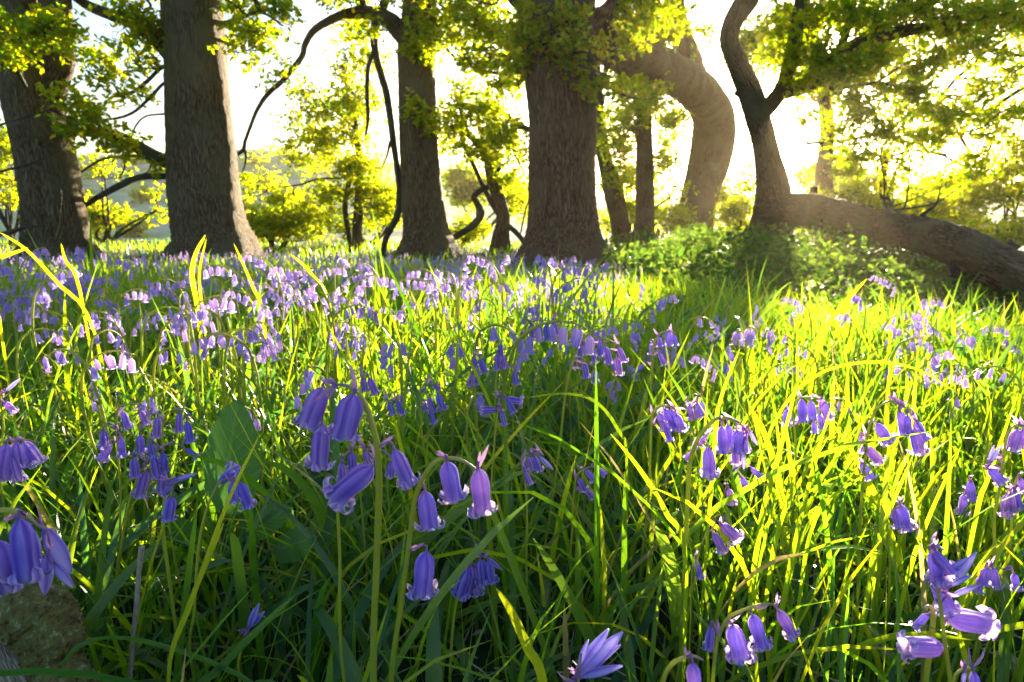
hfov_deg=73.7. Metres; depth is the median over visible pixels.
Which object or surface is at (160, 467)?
bluebell
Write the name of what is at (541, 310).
bluebell
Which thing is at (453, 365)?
bluebell
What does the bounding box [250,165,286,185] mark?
shrub
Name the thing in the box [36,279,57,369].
bluebell
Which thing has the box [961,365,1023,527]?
bluebell
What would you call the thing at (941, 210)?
shrub
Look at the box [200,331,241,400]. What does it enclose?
bluebell
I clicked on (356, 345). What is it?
bluebell
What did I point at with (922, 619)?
bluebell
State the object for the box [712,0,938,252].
oak tree
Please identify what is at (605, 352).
bluebell
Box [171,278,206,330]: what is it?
bluebell
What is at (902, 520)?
bluebell
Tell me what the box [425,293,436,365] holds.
bluebell
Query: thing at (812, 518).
grass blade
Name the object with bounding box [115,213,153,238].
shrub
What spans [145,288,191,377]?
bluebell
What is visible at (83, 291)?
bluebell
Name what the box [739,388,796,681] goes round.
grass blade
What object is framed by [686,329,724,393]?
bluebell
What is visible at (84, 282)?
bluebell
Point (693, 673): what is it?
bluebell
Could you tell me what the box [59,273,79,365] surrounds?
bluebell
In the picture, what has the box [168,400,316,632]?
dock plant
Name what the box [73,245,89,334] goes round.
bluebell
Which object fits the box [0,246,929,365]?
bluebell drift
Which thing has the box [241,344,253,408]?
bluebell
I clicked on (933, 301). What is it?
bluebell
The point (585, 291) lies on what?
bluebell
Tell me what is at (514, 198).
shrub
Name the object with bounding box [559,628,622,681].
bluebell
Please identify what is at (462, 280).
bluebell
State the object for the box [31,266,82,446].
bluebell
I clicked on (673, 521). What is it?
grass blade
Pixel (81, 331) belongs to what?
bluebell
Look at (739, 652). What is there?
bluebell
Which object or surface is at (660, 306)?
bluebell
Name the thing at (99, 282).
bluebell
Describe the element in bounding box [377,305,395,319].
bluebell
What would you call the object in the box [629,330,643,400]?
bluebell
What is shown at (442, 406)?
bluebell
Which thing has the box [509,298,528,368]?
bluebell
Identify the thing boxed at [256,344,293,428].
bluebell
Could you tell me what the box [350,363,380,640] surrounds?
bluebell
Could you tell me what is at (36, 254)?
bluebell
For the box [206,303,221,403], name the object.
bluebell
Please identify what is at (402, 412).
bluebell
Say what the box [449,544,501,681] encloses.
bluebell
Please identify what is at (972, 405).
bluebell
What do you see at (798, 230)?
shrub
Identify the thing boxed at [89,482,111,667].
grass blade
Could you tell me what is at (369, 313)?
bluebell
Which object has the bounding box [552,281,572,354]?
bluebell
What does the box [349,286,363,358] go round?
bluebell
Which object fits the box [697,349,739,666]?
grass blade
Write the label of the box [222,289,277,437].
bluebell
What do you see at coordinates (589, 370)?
bluebell
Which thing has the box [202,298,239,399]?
bluebell
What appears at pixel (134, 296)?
bluebell
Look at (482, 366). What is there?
bluebell
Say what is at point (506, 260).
bluebell
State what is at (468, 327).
bluebell
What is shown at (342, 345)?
bluebell
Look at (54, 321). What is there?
bluebell
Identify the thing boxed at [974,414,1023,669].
bluebell
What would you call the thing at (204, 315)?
bluebell
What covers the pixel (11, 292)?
bluebell
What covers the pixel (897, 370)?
bluebell
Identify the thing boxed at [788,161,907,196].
tree
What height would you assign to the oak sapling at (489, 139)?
2.928 m
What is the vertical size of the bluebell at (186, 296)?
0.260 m
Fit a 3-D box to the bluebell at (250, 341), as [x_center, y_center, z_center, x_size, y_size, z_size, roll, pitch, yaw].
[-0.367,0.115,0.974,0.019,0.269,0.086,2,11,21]
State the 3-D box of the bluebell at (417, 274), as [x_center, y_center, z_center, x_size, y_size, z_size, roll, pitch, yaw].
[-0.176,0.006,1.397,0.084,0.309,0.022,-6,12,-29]
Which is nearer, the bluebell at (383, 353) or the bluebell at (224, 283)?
the bluebell at (383, 353)
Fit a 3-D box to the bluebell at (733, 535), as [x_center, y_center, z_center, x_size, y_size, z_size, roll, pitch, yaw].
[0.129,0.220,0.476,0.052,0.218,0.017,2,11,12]
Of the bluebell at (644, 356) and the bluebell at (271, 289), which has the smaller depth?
the bluebell at (644, 356)
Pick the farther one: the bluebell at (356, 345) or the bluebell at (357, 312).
the bluebell at (357, 312)
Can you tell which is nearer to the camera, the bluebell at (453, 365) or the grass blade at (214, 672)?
the grass blade at (214, 672)
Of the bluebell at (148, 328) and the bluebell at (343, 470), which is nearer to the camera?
the bluebell at (343, 470)
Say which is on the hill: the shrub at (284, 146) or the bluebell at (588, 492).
the shrub at (284, 146)
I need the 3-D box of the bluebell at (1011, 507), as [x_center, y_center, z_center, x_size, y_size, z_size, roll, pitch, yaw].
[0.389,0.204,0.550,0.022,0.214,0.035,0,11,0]
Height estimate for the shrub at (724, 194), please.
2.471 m
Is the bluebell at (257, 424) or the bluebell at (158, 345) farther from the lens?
the bluebell at (158, 345)
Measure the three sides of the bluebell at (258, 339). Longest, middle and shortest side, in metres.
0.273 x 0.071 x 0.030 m
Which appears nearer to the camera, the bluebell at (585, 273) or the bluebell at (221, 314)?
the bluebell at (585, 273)
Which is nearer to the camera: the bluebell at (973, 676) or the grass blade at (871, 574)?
the bluebell at (973, 676)
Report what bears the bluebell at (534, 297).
on the ground at (482, 656)
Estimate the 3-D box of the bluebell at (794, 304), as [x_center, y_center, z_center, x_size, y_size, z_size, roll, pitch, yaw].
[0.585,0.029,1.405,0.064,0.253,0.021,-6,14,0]
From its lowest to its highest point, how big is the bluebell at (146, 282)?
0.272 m
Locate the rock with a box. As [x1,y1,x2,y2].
[0,582,101,681]
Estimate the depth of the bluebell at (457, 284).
1.71 m
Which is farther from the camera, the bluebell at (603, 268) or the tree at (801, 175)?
the tree at (801, 175)
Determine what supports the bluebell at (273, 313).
on the ground at (482, 656)
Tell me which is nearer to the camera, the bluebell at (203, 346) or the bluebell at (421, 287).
the bluebell at (203, 346)
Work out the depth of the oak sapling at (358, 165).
11.27 m
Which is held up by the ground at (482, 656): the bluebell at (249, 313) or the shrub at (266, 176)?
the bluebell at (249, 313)
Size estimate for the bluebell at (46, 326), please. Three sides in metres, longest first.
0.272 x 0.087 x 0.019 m
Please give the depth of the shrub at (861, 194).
14.98 m
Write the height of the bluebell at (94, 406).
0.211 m
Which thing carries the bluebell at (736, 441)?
on the ground at (482, 656)
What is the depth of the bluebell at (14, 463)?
0.50 m
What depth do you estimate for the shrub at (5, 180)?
12.22 m
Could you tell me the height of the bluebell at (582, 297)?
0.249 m
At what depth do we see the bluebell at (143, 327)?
1.19 m
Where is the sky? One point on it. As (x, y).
(244, 97)
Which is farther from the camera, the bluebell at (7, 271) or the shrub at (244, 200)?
the shrub at (244, 200)
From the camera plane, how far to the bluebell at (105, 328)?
1.37 m
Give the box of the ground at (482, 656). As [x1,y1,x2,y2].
[0,240,1023,681]
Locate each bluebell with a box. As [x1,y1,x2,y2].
[0,264,25,389]
[0,288,34,398]
[0,294,63,411]
[0,296,16,349]
[0,379,19,542]
[0,435,48,482]
[0,507,73,596]
[2,303,34,367]
[7,300,17,379]
[9,270,51,369]
[11,298,31,406]
[14,246,49,370]
[14,308,62,329]
[15,327,70,431]
[17,310,82,433]
[20,291,44,379]
[21,286,48,361]
[23,303,54,404]
[26,301,52,365]
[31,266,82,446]
[35,291,51,421]
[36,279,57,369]
[41,348,117,478]
[47,276,81,297]
[55,271,94,384]
[57,293,68,310]
[58,325,87,417]
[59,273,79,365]
[71,284,123,378]
[72,285,118,372]
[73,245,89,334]
[74,310,125,462]
[78,275,116,357]
[78,317,145,439]
[80,350,137,557]
[83,297,117,384]
[86,322,115,382]
[89,329,128,509]
[90,382,115,491]
[94,403,152,645]
[95,274,125,372]
[103,307,122,406]
[106,438,170,676]
[109,299,148,388]
[112,305,146,335]
[114,257,144,317]
[118,289,148,384]
[129,321,165,400]
[131,313,176,402]
[138,311,187,418]
[140,306,186,429]
[140,395,159,572]
[141,283,177,374]
[143,279,180,395]
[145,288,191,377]
[148,278,188,311]
[149,407,203,667]
[152,347,188,453]
[157,316,205,450]
[158,473,196,681]
[159,330,185,385]
[169,307,233,401]
[169,314,206,402]
[170,308,206,499]
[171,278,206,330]
[178,292,190,377]
[181,302,191,355]
[184,265,198,339]
[187,295,236,448]
[188,461,257,681]
[189,333,269,491]
[193,322,202,398]
[198,295,236,353]
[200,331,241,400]
[202,264,251,373]
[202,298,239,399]
[205,335,228,425]
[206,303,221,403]
[217,309,223,330]
[218,276,256,354]
[220,328,269,407]
[221,287,240,327]
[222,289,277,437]
[223,328,268,404]
[228,405,261,533]
[237,603,264,681]
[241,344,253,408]
[242,253,283,389]
[242,321,282,403]
[245,282,280,374]
[247,304,255,421]
[248,324,279,435]
[255,305,272,447]
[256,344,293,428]
[258,273,300,396]
[258,289,300,397]
[262,278,282,293]
[270,264,339,399]
[271,307,282,353]
[275,268,305,386]
[276,276,310,361]
[282,284,298,367]
[285,298,305,369]
[292,292,313,310]
[293,365,332,470]
[305,286,336,403]
[314,266,347,387]
[318,294,355,387]
[321,292,344,345]
[325,304,380,426]
[326,321,371,443]
[328,287,341,378]
[332,320,356,397]
[332,327,346,442]
[333,335,361,444]
[334,258,350,368]
[335,440,395,681]
[339,273,366,358]
[343,296,372,372]
[345,274,396,394]
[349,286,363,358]
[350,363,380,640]
[351,295,358,362]
[351,333,383,452]
[355,306,369,318]
[356,263,388,376]
[363,273,371,352]
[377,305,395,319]
[377,338,407,563]
[379,278,430,400]
[383,389,407,605]
[388,444,497,681]
[392,287,411,355]
[395,308,404,374]
[401,299,419,382]
[405,268,442,377]
[415,281,436,361]
[418,373,448,581]
[422,286,449,341]
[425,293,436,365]
[430,271,456,378]
[432,282,445,327]
[433,269,444,366]
[433,282,450,379]
[441,281,449,342]
[442,276,470,360]
[443,306,452,386]
[445,337,465,534]
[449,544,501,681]
[453,320,481,370]
[455,275,463,327]
[456,272,482,401]
[456,284,471,324]
[458,256,470,336]
[466,253,503,376]
[466,350,488,530]
[466,392,490,554]
[469,298,498,349]
[472,323,529,458]
[479,282,511,375]
[480,389,523,655]
[489,340,520,591]
[496,320,595,593]
[500,254,510,338]
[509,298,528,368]
[512,313,558,490]
[514,304,536,446]
[521,443,553,672]
[528,292,540,352]
[532,274,541,323]
[534,301,549,432]
[535,253,553,357]
[536,277,552,349]
[537,334,628,609]
[540,264,594,408]
[541,343,583,447]
[548,257,570,352]
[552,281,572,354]
[555,304,581,321]
[556,278,597,360]
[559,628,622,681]
[561,332,598,415]
[562,299,579,353]
[563,255,576,324]
[566,292,589,329]
[567,357,591,387]
[568,324,618,444]
[568,463,607,640]
[572,296,600,347]
[575,303,593,375]
[578,286,587,329]
[589,379,620,533]
[591,261,610,335]
[602,358,637,458]
[609,320,644,403]
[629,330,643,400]
[631,293,678,431]
[632,324,678,546]
[635,400,689,620]
[639,353,657,400]
[643,337,676,388]
[649,347,679,385]
[651,348,670,457]
[655,329,672,421]
[660,646,702,681]
[661,355,686,391]
[675,515,744,681]
[677,411,756,681]
[681,316,721,368]
[684,394,707,583]
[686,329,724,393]
[688,551,705,664]
[689,354,724,513]
[700,592,800,681]
[708,362,732,428]
[719,464,763,650]
[725,344,737,372]
[731,329,743,383]
[743,326,756,480]
[752,328,774,449]
[762,363,801,428]
[764,333,795,454]
[778,344,819,446]
[779,391,835,604]
[781,296,811,369]
[816,398,858,503]
[825,313,857,407]
[840,312,851,343]
[844,293,865,413]
[845,391,931,675]
[868,274,901,345]
[870,311,928,387]
[870,495,918,681]
[883,366,913,379]
[884,323,917,367]
[889,336,936,424]
[889,344,909,395]
[896,532,1000,681]
[898,349,953,494]
[899,324,921,367]
[902,318,927,390]
[903,371,969,472]
[908,599,935,681]
[912,298,944,371]
[912,322,933,415]
[920,298,933,340]
[920,329,943,365]
[935,363,973,462]
[936,390,961,494]
[942,333,976,479]
[952,648,984,681]
[953,475,976,547]
[956,327,964,337]
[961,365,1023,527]
[966,325,1008,374]
[967,555,1023,681]
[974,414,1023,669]
[980,471,1023,681]
[997,344,1021,400]
[1001,338,1023,418]
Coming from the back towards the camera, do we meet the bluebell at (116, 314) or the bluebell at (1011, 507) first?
the bluebell at (116, 314)
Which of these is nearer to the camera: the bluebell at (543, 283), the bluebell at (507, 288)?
the bluebell at (507, 288)
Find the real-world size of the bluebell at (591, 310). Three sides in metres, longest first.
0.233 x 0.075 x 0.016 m
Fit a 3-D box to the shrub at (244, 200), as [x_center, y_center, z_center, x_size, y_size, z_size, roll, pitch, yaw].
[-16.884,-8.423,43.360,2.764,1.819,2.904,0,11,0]
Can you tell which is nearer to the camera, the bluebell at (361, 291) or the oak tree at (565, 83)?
the bluebell at (361, 291)
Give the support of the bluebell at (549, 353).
on the ground at (482, 656)
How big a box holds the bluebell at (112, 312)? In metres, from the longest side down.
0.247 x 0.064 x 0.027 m
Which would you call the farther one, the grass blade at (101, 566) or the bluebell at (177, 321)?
the bluebell at (177, 321)
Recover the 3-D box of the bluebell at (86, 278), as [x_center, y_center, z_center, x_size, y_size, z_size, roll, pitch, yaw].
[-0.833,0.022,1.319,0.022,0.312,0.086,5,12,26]
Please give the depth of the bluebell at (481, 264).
1.49 m
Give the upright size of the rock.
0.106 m
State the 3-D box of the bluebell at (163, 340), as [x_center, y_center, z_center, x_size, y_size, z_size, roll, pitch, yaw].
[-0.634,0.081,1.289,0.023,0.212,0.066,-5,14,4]
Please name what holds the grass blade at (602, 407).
on the ground at (482, 656)
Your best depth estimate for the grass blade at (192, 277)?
1.10 m
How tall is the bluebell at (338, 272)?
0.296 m
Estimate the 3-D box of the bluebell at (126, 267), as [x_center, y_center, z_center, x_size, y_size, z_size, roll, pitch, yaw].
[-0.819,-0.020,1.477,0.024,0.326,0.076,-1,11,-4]
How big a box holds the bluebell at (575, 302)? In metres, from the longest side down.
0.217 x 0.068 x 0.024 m
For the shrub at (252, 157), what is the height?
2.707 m
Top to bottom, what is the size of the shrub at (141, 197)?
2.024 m
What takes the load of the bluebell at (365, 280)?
on the ground at (482, 656)
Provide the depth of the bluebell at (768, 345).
1.10 m
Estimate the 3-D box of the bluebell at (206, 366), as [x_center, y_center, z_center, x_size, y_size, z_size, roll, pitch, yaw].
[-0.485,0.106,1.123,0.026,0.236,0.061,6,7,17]
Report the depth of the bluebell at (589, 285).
1.50 m
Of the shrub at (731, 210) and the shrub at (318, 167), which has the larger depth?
the shrub at (318, 167)
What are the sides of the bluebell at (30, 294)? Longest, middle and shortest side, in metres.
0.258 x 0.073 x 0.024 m
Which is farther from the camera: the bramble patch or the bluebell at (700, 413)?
the bramble patch
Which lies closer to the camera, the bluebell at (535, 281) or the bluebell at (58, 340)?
the bluebell at (58, 340)
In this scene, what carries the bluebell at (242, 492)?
on the ground at (482, 656)
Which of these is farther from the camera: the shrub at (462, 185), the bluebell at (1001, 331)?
the shrub at (462, 185)
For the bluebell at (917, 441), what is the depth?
0.52 m
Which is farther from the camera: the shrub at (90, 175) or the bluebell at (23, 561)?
the shrub at (90, 175)
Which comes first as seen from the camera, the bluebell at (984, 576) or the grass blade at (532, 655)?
the grass blade at (532, 655)
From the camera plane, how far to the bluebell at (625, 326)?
1.18 m
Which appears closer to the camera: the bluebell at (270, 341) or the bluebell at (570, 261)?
the bluebell at (270, 341)
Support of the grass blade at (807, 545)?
on the ground at (482, 656)
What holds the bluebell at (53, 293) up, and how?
on the ground at (482, 656)
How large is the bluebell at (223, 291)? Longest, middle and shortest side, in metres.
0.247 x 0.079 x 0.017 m
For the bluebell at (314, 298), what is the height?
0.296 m
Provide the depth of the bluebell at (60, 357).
0.84 m
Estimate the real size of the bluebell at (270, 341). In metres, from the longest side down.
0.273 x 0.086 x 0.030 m
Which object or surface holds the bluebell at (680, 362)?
on the ground at (482, 656)
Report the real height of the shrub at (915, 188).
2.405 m
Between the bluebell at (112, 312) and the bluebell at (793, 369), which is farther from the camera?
the bluebell at (112, 312)
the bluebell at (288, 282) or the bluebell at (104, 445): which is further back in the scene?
the bluebell at (288, 282)
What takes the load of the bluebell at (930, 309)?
on the ground at (482, 656)
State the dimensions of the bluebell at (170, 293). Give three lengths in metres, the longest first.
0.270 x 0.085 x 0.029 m
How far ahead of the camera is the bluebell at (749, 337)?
0.86 m
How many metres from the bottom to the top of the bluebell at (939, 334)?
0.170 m
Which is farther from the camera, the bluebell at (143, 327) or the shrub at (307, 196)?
the shrub at (307, 196)
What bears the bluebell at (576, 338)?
on the ground at (482, 656)
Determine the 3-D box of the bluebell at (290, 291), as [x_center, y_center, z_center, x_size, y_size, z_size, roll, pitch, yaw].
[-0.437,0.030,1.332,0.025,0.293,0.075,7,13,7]
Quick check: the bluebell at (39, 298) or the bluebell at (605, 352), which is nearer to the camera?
the bluebell at (605, 352)
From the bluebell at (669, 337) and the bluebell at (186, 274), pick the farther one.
the bluebell at (186, 274)
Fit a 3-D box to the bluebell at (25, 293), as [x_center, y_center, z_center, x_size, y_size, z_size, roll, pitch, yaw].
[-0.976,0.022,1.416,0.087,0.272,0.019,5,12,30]
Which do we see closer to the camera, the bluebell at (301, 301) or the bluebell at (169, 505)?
the bluebell at (169, 505)
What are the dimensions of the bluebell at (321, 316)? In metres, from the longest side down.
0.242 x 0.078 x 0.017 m
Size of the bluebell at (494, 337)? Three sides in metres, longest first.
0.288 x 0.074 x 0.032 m
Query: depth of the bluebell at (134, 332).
1.31 m
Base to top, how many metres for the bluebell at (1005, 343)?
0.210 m
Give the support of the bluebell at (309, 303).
on the ground at (482, 656)
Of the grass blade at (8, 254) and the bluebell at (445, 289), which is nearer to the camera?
the grass blade at (8, 254)
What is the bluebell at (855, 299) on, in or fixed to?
on the ground at (482, 656)
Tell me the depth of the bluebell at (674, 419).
0.57 m
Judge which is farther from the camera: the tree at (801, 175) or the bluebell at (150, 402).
the tree at (801, 175)
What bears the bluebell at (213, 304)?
on the ground at (482, 656)
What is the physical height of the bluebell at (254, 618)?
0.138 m
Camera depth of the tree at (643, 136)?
13.52 m
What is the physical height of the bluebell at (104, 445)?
0.271 m
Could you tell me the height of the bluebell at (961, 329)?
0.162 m
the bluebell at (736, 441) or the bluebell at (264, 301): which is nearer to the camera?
the bluebell at (736, 441)
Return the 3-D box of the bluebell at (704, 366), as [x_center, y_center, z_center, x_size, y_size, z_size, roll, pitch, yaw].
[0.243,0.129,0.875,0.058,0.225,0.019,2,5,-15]
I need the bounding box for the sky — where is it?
[0,0,1023,197]
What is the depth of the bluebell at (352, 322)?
1.53 m
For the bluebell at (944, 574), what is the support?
on the ground at (482, 656)
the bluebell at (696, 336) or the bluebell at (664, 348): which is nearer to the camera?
the bluebell at (664, 348)
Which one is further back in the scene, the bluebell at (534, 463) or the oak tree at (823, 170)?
the oak tree at (823, 170)
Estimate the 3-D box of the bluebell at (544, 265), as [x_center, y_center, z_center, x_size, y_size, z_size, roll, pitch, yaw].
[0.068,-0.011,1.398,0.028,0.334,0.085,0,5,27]
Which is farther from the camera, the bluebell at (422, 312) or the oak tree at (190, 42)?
the oak tree at (190, 42)
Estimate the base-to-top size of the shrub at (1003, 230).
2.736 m
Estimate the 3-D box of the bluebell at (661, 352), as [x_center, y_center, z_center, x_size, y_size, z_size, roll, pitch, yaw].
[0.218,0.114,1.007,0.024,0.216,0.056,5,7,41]
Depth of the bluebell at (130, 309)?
1.46 m
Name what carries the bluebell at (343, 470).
on the ground at (482, 656)
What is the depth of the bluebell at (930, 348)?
1.02 m
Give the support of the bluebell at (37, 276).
on the ground at (482, 656)
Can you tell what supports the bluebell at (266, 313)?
on the ground at (482, 656)
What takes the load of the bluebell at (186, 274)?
on the ground at (482, 656)
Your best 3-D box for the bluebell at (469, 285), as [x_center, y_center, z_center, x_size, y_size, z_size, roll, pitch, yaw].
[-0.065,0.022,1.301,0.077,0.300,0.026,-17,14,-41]
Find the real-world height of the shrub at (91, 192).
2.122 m
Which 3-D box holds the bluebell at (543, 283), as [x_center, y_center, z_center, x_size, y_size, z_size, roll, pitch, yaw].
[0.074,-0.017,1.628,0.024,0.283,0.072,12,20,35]
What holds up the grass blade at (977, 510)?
on the ground at (482, 656)
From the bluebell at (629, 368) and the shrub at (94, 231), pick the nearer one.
the bluebell at (629, 368)
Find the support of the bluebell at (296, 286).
on the ground at (482, 656)
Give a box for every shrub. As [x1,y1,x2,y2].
[0,118,19,245]
[76,142,168,243]
[80,165,113,179]
[84,187,93,200]
[92,228,104,240]
[99,207,128,226]
[113,153,145,165]
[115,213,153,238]
[122,181,163,203]
[238,147,273,164]
[239,170,341,250]
[242,196,264,211]
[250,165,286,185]
[269,143,300,155]
[289,183,315,200]
[289,223,325,240]
[308,155,330,174]
[308,170,402,243]
[440,155,527,240]
[446,178,527,246]
[596,155,699,240]
[700,181,754,251]
[712,169,755,231]
[794,193,855,249]
[801,178,936,252]
[893,175,1000,230]
[894,165,990,252]
[946,123,1023,252]
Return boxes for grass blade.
[0,248,26,419]
[1,233,114,421]
[61,244,97,387]
[61,635,252,681]
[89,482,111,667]
[166,434,259,681]
[166,523,223,679]
[190,236,210,416]
[196,594,295,681]
[198,241,212,392]
[235,246,270,392]
[292,255,341,398]
[496,588,546,681]
[525,392,627,523]
[599,507,606,681]
[610,433,687,681]
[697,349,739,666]
[734,361,957,608]
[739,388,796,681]
[754,440,826,671]
[772,444,862,669]
[783,461,887,681]
[798,279,866,457]
[850,454,913,681]
[885,445,961,678]
[943,392,1018,681]
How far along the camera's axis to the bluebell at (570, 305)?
1.53 m
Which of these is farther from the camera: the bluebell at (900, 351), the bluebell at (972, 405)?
the bluebell at (900, 351)
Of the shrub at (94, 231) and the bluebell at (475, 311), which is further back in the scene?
the shrub at (94, 231)
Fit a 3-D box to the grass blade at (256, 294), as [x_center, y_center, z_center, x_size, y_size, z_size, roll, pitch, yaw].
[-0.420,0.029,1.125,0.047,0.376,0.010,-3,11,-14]
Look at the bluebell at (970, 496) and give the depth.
0.58 m
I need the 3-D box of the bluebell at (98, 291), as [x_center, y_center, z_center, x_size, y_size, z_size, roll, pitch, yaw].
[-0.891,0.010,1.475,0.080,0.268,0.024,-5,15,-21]
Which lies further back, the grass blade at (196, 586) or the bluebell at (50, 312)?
the bluebell at (50, 312)
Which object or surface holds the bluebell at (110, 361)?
on the ground at (482, 656)
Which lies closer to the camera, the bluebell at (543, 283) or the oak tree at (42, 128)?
the bluebell at (543, 283)
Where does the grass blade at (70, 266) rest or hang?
on the ground at (482, 656)
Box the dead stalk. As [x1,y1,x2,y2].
[128,545,144,679]
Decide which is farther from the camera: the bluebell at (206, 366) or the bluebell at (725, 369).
the bluebell at (206, 366)
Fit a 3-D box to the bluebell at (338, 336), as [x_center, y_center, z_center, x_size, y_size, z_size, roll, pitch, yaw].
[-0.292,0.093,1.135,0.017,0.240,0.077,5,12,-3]
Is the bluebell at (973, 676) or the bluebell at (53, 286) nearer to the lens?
the bluebell at (973, 676)
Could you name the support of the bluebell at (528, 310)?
on the ground at (482, 656)
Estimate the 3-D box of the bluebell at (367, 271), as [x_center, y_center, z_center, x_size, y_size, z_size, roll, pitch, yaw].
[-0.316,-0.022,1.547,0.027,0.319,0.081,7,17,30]
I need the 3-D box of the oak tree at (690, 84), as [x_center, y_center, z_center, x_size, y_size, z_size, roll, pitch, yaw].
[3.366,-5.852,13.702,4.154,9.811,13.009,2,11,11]
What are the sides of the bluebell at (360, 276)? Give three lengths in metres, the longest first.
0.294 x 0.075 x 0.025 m
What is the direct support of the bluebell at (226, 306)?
on the ground at (482, 656)
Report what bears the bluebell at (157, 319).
on the ground at (482, 656)
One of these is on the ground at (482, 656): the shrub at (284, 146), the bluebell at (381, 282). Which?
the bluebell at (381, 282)
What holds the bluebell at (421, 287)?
on the ground at (482, 656)
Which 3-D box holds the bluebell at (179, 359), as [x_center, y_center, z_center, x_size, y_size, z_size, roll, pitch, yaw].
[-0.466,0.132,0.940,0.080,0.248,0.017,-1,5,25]
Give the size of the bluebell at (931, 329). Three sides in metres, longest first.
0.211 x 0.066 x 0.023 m
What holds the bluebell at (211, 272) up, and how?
on the ground at (482, 656)
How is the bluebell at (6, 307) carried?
on the ground at (482, 656)
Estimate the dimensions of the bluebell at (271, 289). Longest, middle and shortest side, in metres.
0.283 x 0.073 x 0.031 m
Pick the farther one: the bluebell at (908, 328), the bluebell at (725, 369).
the bluebell at (908, 328)
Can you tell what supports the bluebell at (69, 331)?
on the ground at (482, 656)
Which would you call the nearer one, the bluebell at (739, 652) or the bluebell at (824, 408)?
the bluebell at (739, 652)
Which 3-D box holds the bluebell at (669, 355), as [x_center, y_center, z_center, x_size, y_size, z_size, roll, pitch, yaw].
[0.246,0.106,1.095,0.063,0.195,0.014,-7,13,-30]
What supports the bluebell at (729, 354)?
on the ground at (482, 656)
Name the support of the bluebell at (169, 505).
on the ground at (482, 656)
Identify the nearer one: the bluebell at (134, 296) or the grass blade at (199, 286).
the grass blade at (199, 286)
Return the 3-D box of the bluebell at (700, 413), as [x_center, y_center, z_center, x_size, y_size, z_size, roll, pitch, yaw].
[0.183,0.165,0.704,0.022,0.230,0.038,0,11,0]
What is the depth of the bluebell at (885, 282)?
1.44 m
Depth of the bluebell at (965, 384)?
0.85 m
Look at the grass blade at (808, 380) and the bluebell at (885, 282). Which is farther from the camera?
the bluebell at (885, 282)
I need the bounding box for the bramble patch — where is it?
[599,218,1023,345]
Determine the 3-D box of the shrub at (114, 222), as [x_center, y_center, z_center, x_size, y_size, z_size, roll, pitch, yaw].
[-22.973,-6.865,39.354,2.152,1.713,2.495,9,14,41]
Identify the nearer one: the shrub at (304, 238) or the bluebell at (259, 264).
the bluebell at (259, 264)
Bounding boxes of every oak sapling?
[263,33,402,250]
[436,74,528,252]
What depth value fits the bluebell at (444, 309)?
1.58 m
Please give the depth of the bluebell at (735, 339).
0.98 m
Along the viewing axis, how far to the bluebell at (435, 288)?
1.79 m
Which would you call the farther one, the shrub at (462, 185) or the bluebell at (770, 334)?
the shrub at (462, 185)
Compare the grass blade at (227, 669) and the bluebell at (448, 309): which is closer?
the grass blade at (227, 669)
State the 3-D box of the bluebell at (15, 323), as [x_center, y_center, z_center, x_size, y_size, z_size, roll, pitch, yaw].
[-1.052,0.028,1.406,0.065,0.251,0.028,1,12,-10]
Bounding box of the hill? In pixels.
[0,149,1023,252]
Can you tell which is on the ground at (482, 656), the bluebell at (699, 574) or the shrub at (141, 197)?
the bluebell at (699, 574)
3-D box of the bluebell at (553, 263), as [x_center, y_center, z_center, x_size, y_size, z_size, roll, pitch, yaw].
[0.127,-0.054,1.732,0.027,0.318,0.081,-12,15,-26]
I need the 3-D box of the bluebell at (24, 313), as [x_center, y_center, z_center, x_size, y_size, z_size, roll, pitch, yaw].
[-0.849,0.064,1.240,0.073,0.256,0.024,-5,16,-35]
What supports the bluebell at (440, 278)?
on the ground at (482, 656)
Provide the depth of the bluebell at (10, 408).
0.63 m
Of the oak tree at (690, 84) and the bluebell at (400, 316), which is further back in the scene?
the oak tree at (690, 84)
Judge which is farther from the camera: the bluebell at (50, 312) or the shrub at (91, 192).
the shrub at (91, 192)
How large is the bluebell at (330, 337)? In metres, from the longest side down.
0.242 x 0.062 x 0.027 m
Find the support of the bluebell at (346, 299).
on the ground at (482, 656)
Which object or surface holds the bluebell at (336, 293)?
on the ground at (482, 656)
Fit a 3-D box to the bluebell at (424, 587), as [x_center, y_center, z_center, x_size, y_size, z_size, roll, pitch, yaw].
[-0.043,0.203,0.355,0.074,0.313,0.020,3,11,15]
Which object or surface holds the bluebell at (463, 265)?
on the ground at (482, 656)
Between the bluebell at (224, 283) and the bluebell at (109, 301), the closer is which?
the bluebell at (109, 301)
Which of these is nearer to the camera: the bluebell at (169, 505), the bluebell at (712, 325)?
the bluebell at (169, 505)
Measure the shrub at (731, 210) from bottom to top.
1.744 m
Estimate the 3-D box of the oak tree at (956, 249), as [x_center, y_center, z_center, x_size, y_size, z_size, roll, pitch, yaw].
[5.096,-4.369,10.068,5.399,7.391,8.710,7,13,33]
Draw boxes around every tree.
[0,0,121,267]
[46,0,305,267]
[237,0,525,259]
[474,0,694,278]
[593,0,735,253]
[595,9,699,259]
[595,63,635,256]
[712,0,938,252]
[719,0,1023,301]
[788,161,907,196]
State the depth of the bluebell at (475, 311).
1.34 m
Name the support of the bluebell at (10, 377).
on the ground at (482, 656)
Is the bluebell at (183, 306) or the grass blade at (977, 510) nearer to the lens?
the grass blade at (977, 510)

